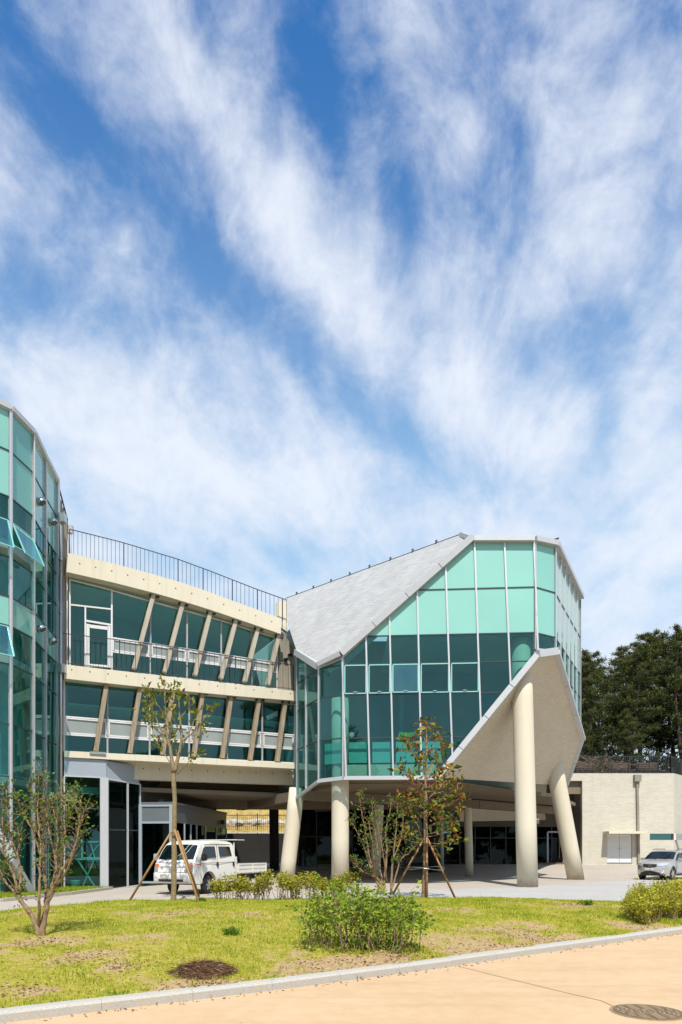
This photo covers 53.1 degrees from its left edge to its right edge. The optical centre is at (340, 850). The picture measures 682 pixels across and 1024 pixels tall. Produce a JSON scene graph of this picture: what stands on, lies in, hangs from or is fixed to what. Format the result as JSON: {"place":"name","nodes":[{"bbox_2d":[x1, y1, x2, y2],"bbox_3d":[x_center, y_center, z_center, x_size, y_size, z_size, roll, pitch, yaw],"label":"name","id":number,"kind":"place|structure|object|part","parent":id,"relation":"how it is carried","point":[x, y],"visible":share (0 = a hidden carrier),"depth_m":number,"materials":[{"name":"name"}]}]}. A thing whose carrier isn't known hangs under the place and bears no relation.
{"place":"outdoors","nodes":[
{"label":"outdoors","id":0,"kind":"place"},
{"bbox_2d":[47,792,286,832],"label":"hill","id":1,"kind":"structure","parent":0,"point":[244,828],"depth_m":55.57,"materials":[{"name":"plant"}]},
{"bbox_2d":[229,818,236,824],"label":"boulder","id":2,"kind":"object","parent":1,"relation":"on","point":[232,821],"visible":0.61,"depth_m":54.63,"materials":[{"name":"white stone"}]},
{"bbox_2d":[235,820,244,825],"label":"boulder","id":3,"kind":"object","parent":1,"relation":"on","point":[241,822],"visible":0.9,"depth_m":54.43,"materials":[{"name":"white stone"}]},
{"bbox_2d":[226,813,285,830],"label":"metal fence","id":4,"kind":"object","parent":1,"relation":"on","point":[237,815],"visible":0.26,"depth_m":53.89,"materials":[{"name":"white metal"}]},
{"bbox_2d":[251,818,260,825],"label":"boulder","id":5,"kind":"object","parent":1,"relation":"on","point":[256,822],"visible":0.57,"depth_m":54.54,"materials":[{"name":"white stone"}]},
{"bbox_2d":[577,721,596,764],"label":"pine tree","id":6,"kind":"object","parent":1,"relation":"on","point":[586,747],"visible":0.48,"depth_m":57.38,"materials":[{"name":"green plant"}]},
{"bbox_2d":[581,661,614,762],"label":"pine tree","id":7,"kind":"object","parent":1,"relation":"on","point":[590,712],"visible":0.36,"depth_m":59.75,"materials":[{"name":"green plant"}]},
{"bbox_2d":[581,659,623,757],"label":"pine tree","id":8,"kind":"object","parent":1,"relation":"on","point":[600,667],"visible":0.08,"depth_m":68.87,"materials":[{"name":"green plant"}]},
{"bbox_2d":[581,648,629,755],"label":"pine tree","id":9,"kind":"object","parent":1,"relation":"on","point":[588,657],"visible":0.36,"depth_m":61.97,"materials":[{"name":"green plant"}]},
{"bbox_2d":[605,645,634,754],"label":"pine tree","id":10,"kind":"object","parent":1,"relation":"on","point":[622,650],"visible":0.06,"depth_m":70.90,"materials":[{"name":"green plant"}]},
{"bbox_2d":[574,741,681,773],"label":"undergrowth","id":11,"kind":"object","parent":1,"relation":"on","point":[672,754],"visible":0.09,"depth_m":56.67,"materials":[{"name":"brown plant"}]},
{"bbox_2d":[608,708,655,769],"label":"pine tree","id":12,"kind":"object","parent":1,"relation":"on","point":[626,716],"visible":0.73,"depth_m":57.08,"materials":[{"name":"green plant"}]},
{"bbox_2d":[597,656,666,755],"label":"pine tree","id":13,"kind":"object","parent":1,"relation":"on","point":[621,668],"visible":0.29,"depth_m":64.25,"materials":[{"name":"green plant"}]},
{"bbox_2d":[602,640,667,770],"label":"pine tree","id":14,"kind":"object","parent":1,"relation":"on","point":[646,663],"visible":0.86,"depth_m":59.82,"materials":[{"name":"green plant"}]},
{"bbox_2d":[603,629,680,764],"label":"pine tree","id":15,"kind":"object","parent":1,"relation":"on","point":[649,639],"visible":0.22,"depth_m":63.55,"materials":[{"name":"green plant"}]},
{"bbox_2d":[631,647,681,763],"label":"pine tree","id":16,"kind":"object","parent":1,"relation":"on","point":[671,740],"visible":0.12,"depth_m":66.97,"materials":[{"name":"green plant"}]},
{"bbox_2d":[636,630,681,761],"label":"pine tree","id":17,"kind":"object","parent":1,"relation":"on","point":[662,635],"visible":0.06,"depth_m":67.61,"materials":[{"name":"green plant"}]},
{"bbox_2d":[644,624,681,758],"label":"pine tree","id":18,"kind":"object","parent":1,"relation":"on","point":[674,682],"visible":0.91,"depth_m":61.03,"materials":[{"name":"green plant"}]},
{"bbox_2d":[662,638,681,715],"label":"pine tree","id":19,"kind":"object","parent":1,"relation":"on","point":[679,691],"visible":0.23,"depth_m":62.36,"materials":[{"name":"green plant"}]},
{"bbox_2d":[666,720,681,767],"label":"pine tree","id":20,"kind":"object","parent":1,"relation":"on","point":[679,734],"visible":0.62,"depth_m":57.53,"materials":[{"name":"green plant"}]},
{"bbox_2d":[0,933,681,1023],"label":"road","id":21,"kind":"structure","parent":0,"point":[648,971],"depth_m":7.90,"materials":[{"name":"beige concrete"}]},
{"bbox_2d":[0,926,681,1022],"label":"kerb","id":22,"kind":"structure","parent":21,"relation":"on","point":[48,1010],"depth_m":8.41,"materials":[{"name":"concrete"}]},
{"bbox_2d":[463,967,612,1005],"bbox_3d":[2.395,1.696,8.751,0.104,0.002,2.831,0,0,-26],"label":"road joint","id":23,"kind":"object","parent":21,"relation":"on","point":[540,986],"visible":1,"depth_m":8.53,"materials":[{"name":"brown"}]},
{"bbox_2d":[609,1004,681,1020],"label":"manhole cover","id":24,"kind":"object","parent":21,"relation":"on","point":[648,1012],"visible":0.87,"depth_m":7.15,"materials":[{"name":"metal"}]},
{"bbox_2d":[0,895,681,1007],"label":"lawn","id":25,"kind":"structure","parent":0,"point":[381,958],"depth_m":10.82,"materials":[{"name":"plant"}]},
{"bbox_2d":[0,757,97,935],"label":"crape myrtle","id":26,"kind":"object","parent":25,"relation":"on","point":[40,930],"visible":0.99,"depth_m":11.58,"materials":[{"name":"green plant"}]},
{"bbox_2d":[129,829,199,901],"bbox_3d":[-5.311,0.534,20.988,2.299,2.423,2.066,0,0,-22],"label":"tree stake","id":27,"kind":"object","parent":25,"relation":"on","point":[187,865],"visible":0.93,"depth_m":21.49,"materials":[{"name":"brown wood"}]},
{"bbox_2d":[132,675,220,900],"bbox_3d":[-5.088,-1.923,21.571,2.803,7.240,1.816,0,0,0],"label":"young tree","id":28,"kind":"object","parent":25,"relation":"on","point":[174,767],"visible":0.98,"depth_m":21.55,"materials":[{"name":"green plant"}]},
{"bbox_2d":[165,954,239,979],"bbox_3d":[-1.773,1.495,8.733,1.034,0.400,1.078,0,0,0],"label":"cuttings heap","id":29,"kind":"object","parent":25,"relation":"on","point":[205,969],"visible":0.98,"depth_m":8.54,"materials":[{"name":"plant"}]},
{"bbox_2d":[220,926,241,935],"bbox_3d":[-1.939,1.444,12.062,0.382,0.200,0.374,0,0,0],"label":"weed clump","id":30,"kind":"object","parent":25,"relation":"on","point":[233,930],"visible":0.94,"depth_m":12.03,"materials":[{"name":"green plant"}]},
{"bbox_2d":[208,865,360,899],"bbox_3d":[-1.801,1.104,21.998,5.002,1.277,1.489,0,0,0],"label":"hedge","id":31,"kind":"object","parent":25,"relation":"on","point":[284,882],"visible":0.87,"depth_m":21.98,"materials":[{"name":"green plant"}]},
{"bbox_2d":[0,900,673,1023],"bbox_3d":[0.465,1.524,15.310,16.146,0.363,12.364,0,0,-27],"label":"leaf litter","id":32,"kind":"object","parent":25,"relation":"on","point":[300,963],"visible":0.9,"depth_m":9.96,"materials":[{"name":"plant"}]},
{"bbox_2d":[285,874,434,954],"bbox_3d":[0.252,1.038,10.824,2.388,1.318,2.122,0,0,-33],"label":"leafy bush","id":33,"kind":"object","parent":25,"relation":"on","point":[363,914],"visible":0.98,"depth_m":10.59,"materials":[{"name":"green plant"}]},
{"bbox_2d":[345,788,422,892],"bbox_3d":[1.407,-0.304,22.003,2.553,3.423,1.557,0,0,0],"label":"crape myrtle","id":34,"kind":"object","parent":25,"relation":"on","point":[373,871],"visible":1,"depth_m":21.98,"materials":[{"name":"green plant"}]},
{"bbox_2d":[393,837,454,897],"bbox_3d":[2.806,0.596,22.777,2.160,2.102,0.745,0,0,0],"label":"tree stake","id":35,"kind":"object","parent":25,"relation":"on","point":[426,841],"visible":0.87,"depth_m":22.83,"materials":[{"name":"brown wood"}]},
{"bbox_2d":[387,716,470,896],"bbox_3d":[2.992,-1.447,22.617,2.883,6.240,2.944,0,0,0],"label":"magnolia tree","id":36,"kind":"object","parent":25,"relation":"on","point":[425,791],"visible":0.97,"depth_m":22.59,"materials":[{"name":"green plant"}]},
{"bbox_2d":[577,899,593,904],"bbox_3d":[6.571,1.403,18.307,0.362,0.233,0.442,0,0,-41],"label":"weed clump","id":37,"kind":"object","parent":25,"relation":"on","point":[587,902],"visible":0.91,"depth_m":18.25,"materials":[{"name":"green plant"}]},
{"bbox_2d":[613,874,681,925],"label":"dense hedge","id":38,"kind":"object","parent":25,"relation":"on","point":[644,904],"visible":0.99,"depth_m":15.12,"materials":[{"name":"yellow plant"}]},
{"bbox_2d":[0,864,681,910],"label":"plaza","id":39,"kind":"structure","parent":0,"point":[605,882],"depth_m":32.34,"materials":[{"name":"grey concrete"}]},
{"bbox_2d":[0,399,67,892],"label":"glass block","id":40,"kind":"structure","parent":39,"relation":"on","point":[33,542],"depth_m":29.28,"materials":[{"name":"teal glass"}]},
{"bbox_2d":[0,517,14,547],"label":"awning window","id":41,"kind":"structure","parent":40,"relation":"in","point":[7,520],"depth_m":26.42,"materials":[{"name":"teal glass"}]},
{"bbox_2d":[0,624,14,656],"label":"awning window","id":42,"kind":"structure","parent":40,"relation":"in","point":[13,655],"depth_m":26.41,"materials":[{"name":"teal glass"}]},
{"bbox_2d":[13,523,44,566],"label":"awning window","id":43,"kind":"structure","parent":40,"relation":"in","point":[42,564],"depth_m":27.33,"materials":[{"name":"teal glass"}]},
{"bbox_2d":[0,887,112,901],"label":"path edging","id":44,"kind":"object","parent":39,"relation":"on","point":[56,895],"visible":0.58,"depth_m":28.01,"materials":[{"name":"concrete"}]},
{"bbox_2d":[70,880,79,886],"bbox_3d":[-12.750,1.645,32.750,0.460,0.450,0.453,0,0,0],"label":"bucket","id":45,"kind":"object","parent":39,"relation":"on","point":[74,882],"visible":0.66,"depth_m":32.58,"materials":[{"name":"teal plastic"}]},
{"bbox_2d":[76,858,99,886],"bbox_3d":[-12.124,1.119,33.432,1.553,1.489,0.585,0,0,-4],"label":"work table","id":46,"kind":"object","parent":39,"relation":"on","point":[93,859],"visible":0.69,"depth_m":33.16,"materials":[{"name":"teal metal"}]},
{"bbox_2d":[81,841,99,857],"bbox_3d":[-12.050,-0.040,33.525,1.380,0.870,0.100,0,0,0],"label":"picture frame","id":47,"kind":"object","parent":46,"relation":"on","point":[91,848],"visible":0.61,"depth_m":33.48,"materials":[{"name":"teal metal"}]},
{"bbox_2d":[77,792,226,882],"bbox_3d":[-10.271,-0.700,39.897,5.165,4.700,10.743,0,0,7],"label":"entrance vestibule","id":48,"kind":"object","parent":39,"relation":"on","point":[193,823],"visible":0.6,"depth_m":34.58,"materials":[{"name":"metal"}]},
{"bbox_2d":[154,839,266,893],"bbox_3d":[-5.245,0.595,27.846,2.465,2.110,5.439,0,0,24],"label":"pickup truck","id":49,"kind":"object","parent":39,"relation":"on","point":[209,860],"visible":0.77,"depth_m":26.09,"materials":[{"name":"white metal"}]},
{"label":"side window","id":50,"kind":"part","parent":49,"relation":"part of","materials":[{"name":"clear glass"}]},
{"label":"side window","id":51,"kind":"part","parent":49,"relation":"part of","materials":[{"name":"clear glass"}]},
{"bbox_2d":[227,833,283,863],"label":"retaining wall","id":52,"kind":"structure","parent":39,"relation":"on","point":[251,847],"depth_m":53.20,"materials":[{"name":"grey concrete"}]},
{"bbox_2d":[26,525,574,888],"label":"concrete wing","id":53,"kind":"structure","parent":39,"relation":"on","point":[129,632],"depth_m":36.16,"materials":[{"name":"beige concrete"}]},
{"bbox_2d":[63,681,107,752],"bbox_3d":[-12.326,-6.419,33.010,2.048,3.467,0.101,0,0,-27],"label":"window","id":54,"kind":"structure","parent":53,"relation":"in","point":[72,725],"depth_m":32.92,"materials":[{"name":"white paint"}]},
{"bbox_2d":[66,577,111,665],"bbox_3d":[-12.198,-10.964,33.081,2.086,4.263,0.119,0,0,-26],"label":"window","id":55,"kind":"structure","parent":53,"relation":"in","point":[89,621],"depth_m":32.68,"materials":[{"name":"white paint"}]},
{"bbox_2d":[86,624,110,667],"bbox_3d":[-11.801,-9.953,33.231,1.114,2.104,0.086,0,0,-27],"label":"terrace door","id":56,"kind":"structure","parent":53,"relation":"in","point":[88,626],"depth_m":33.21,"materials":[{"name":"white paint"}]},
{"bbox_2d":[108,690,150,754],"bbox_3d":[-10.541,-6.430,33.904,2.105,3.444,0.101,0,0,-27],"label":"window","id":57,"kind":"structure","parent":53,"relation":"in","point":[117,729],"depth_m":33.88,"materials":[{"name":"white paint"}]},
{"bbox_2d":[111,590,150,674],"bbox_3d":[-10.433,-10.807,33.958,1.947,4.009,0.101,0,0,-27],"label":"window","id":58,"kind":"structure","parent":53,"relation":"in","point":[128,648],"depth_m":33.86,"materials":[{"name":"white paint"}]},
{"bbox_2d":[151,602,187,678],"bbox_3d":[-8.773,-10.692,34.789,1.926,3.771,0.101,0,0,-27],"label":"window","id":59,"kind":"structure","parent":53,"relation":"in","point":[182,653],"depth_m":34.92,"materials":[{"name":"white paint"}]},
{"bbox_2d":[151,694,189,756],"bbox_3d":[-8.743,-6.441,34.805,2.079,3.420,0.101,0,0,-27],"label":"window","id":60,"kind":"structure","parent":53,"relation":"in","point":[184,728],"depth_m":34.99,"materials":[{"name":"white paint"}]},
{"bbox_2d":[188,611,221,682],"bbox_3d":[-7.139,-10.590,35.608,1.889,3.560,0.101,0,0,-27],"label":"window","id":61,"kind":"structure","parent":53,"relation":"in","point":[207,658],"depth_m":35.72,"materials":[{"name":"white paint"}]},
{"bbox_2d":[190,694,227,759],"bbox_3d":[-6.947,-6.452,35.704,2.098,3.397,0.101,0,0,-27],"label":"window","id":62,"kind":"structure","parent":53,"relation":"in","point":[214,735],"depth_m":35.78,"materials":[{"name":"white paint"}]},
{"bbox_2d":[221,620,251,685],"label":"window","id":63,"kind":"structure","parent":53,"relation":"in","point":[240,662],"depth_m":36.43,"materials":[{"name":"white paint"}]},
{"bbox_2d":[228,698,262,761],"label":"window","id":64,"kind":"structure","parent":53,"relation":"in","point":[241,738],"depth_m":36.60,"materials":[{"name":"white paint"}]},
{"bbox_2d":[252,630,277,688],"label":"window","id":65,"kind":"structure","parent":53,"relation":"in","point":[263,666],"depth_m":37.08,"materials":[{"name":"white paint"}]},
{"bbox_2d":[263,701,295,762],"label":"window","id":66,"kind":"structure","parent":53,"relation":"in","point":[269,739],"depth_m":37.61,"materials":[{"name":"white paint"}]},
{"bbox_2d":[280,532,585,886],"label":"glass pavilion","id":67,"kind":"structure","parent":39,"relation":"on","point":[477,654],"depth_m":32.83,"materials":[{"name":"green glass"}]},
{"bbox_2d":[344,665,365,693],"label":"awning window","id":68,"kind":"structure","parent":67,"relation":"in","point":[345,665],"depth_m":31.51,"materials":[{"name":"teal"}]},
{"bbox_2d":[369,664,389,693],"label":"awning window","id":69,"kind":"structure","parent":67,"relation":"in","point":[378,692],"depth_m":31.44,"materials":[{"name":"teal"}]},
{"bbox_2d":[392,664,418,692],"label":"awning window","id":70,"kind":"structure","parent":67,"relation":"in","point":[405,691],"depth_m":31.27,"materials":[{"name":"teal"}]},
{"bbox_2d":[421,663,448,692],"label":"awning window","id":71,"kind":"structure","parent":67,"relation":"in","point":[421,663],"depth_m":31.26,"materials":[{"name":"teal"}]},
{"bbox_2d":[451,662,478,691],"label":"awning window","id":72,"kind":"structure","parent":67,"relation":"in","point":[473,662],"depth_m":31.16,"materials":[{"name":"teal"}]},
{"bbox_2d":[296,784,573,868],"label":"wall","id":73,"kind":"structure","parent":39,"relation":"on","point":[494,835],"depth_m":50.45,"materials":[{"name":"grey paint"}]},
{"bbox_2d":[547,831,563,862],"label":"entrance door","id":74,"kind":"structure","parent":73,"relation":"in","point":[548,832],"depth_m":51.70,"materials":[{"name":"grey metal"}]},
{"bbox_2d":[567,773,681,864],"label":"brick annex","id":75,"kind":"object","parent":39,"relation":"on","point":[627,818],"visible":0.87,"depth_m":50.00,"materials":[{"name":"brick"}]},
{"bbox_2d":[574,762,597,771],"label":"terrace bench","id":76,"kind":"object","parent":75,"relation":"on","point":[592,767],"visible":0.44,"depth_m":51.87,"materials":[{"name":"brown wood"}]},
{"bbox_2d":[577,753,634,771],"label":"bramble","id":77,"kind":"object","parent":75,"relation":"on","point":[601,764],"visible":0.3,"depth_m":52.63,"materials":[{"name":"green plant"}]},
{"bbox_2d":[607,835,630,861],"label":"double door","id":78,"kind":"structure","parent":75,"relation":"in","point":[618,846],"depth_m":50.06,"materials":[{"name":"white paint"}]},
{"bbox_2d":[610,763,631,771],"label":"terrace bench","id":79,"kind":"object","parent":75,"relation":"on","point":[620,766],"visible":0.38,"depth_m":52.07,"materials":[{"name":"brown wood"}]},
{"bbox_2d":[573,756,681,774],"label":"terrace fence","id":80,"kind":"object","parent":75,"relation":"on","point":[677,765],"visible":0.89,"depth_m":50.34,"materials":[{"name":"black metal"}]},
{"bbox_2d":[636,763,660,771],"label":"terrace bench","id":81,"kind":"object","parent":75,"relation":"on","point":[638,767],"visible":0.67,"depth_m":51.94,"materials":[{"name":"brown"}]},
{"bbox_2d":[650,834,671,839],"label":"slot window","id":82,"kind":"structure","parent":75,"relation":"in","point":[652,836],"depth_m":50.20,"materials":[{"name":"green glass"}]},
{"bbox_2d":[637,849,681,879],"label":"silver suv","id":83,"kind":"object","parent":39,"relation":"on","point":[663,863],"visible":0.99,"depth_m":38.53,"materials":[{"name":"paint"}]},
{"bbox_2d":[0,0,681,768],"label":"sky","id":84,"kind":"structure","parent":0,"point":[298,296],"materials":[{"name":"blue"}]},
{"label":"grass verge","id":85,"kind":"structure","parent":0,"visible":0},
{"bbox_2d":[0,885,106,897],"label":"verge grass","id":86,"kind":"structure","parent":85,"relation":"on","point":[7,894],"depth_m":29.22,"materials":[{"name":"green plant"}]}
]}

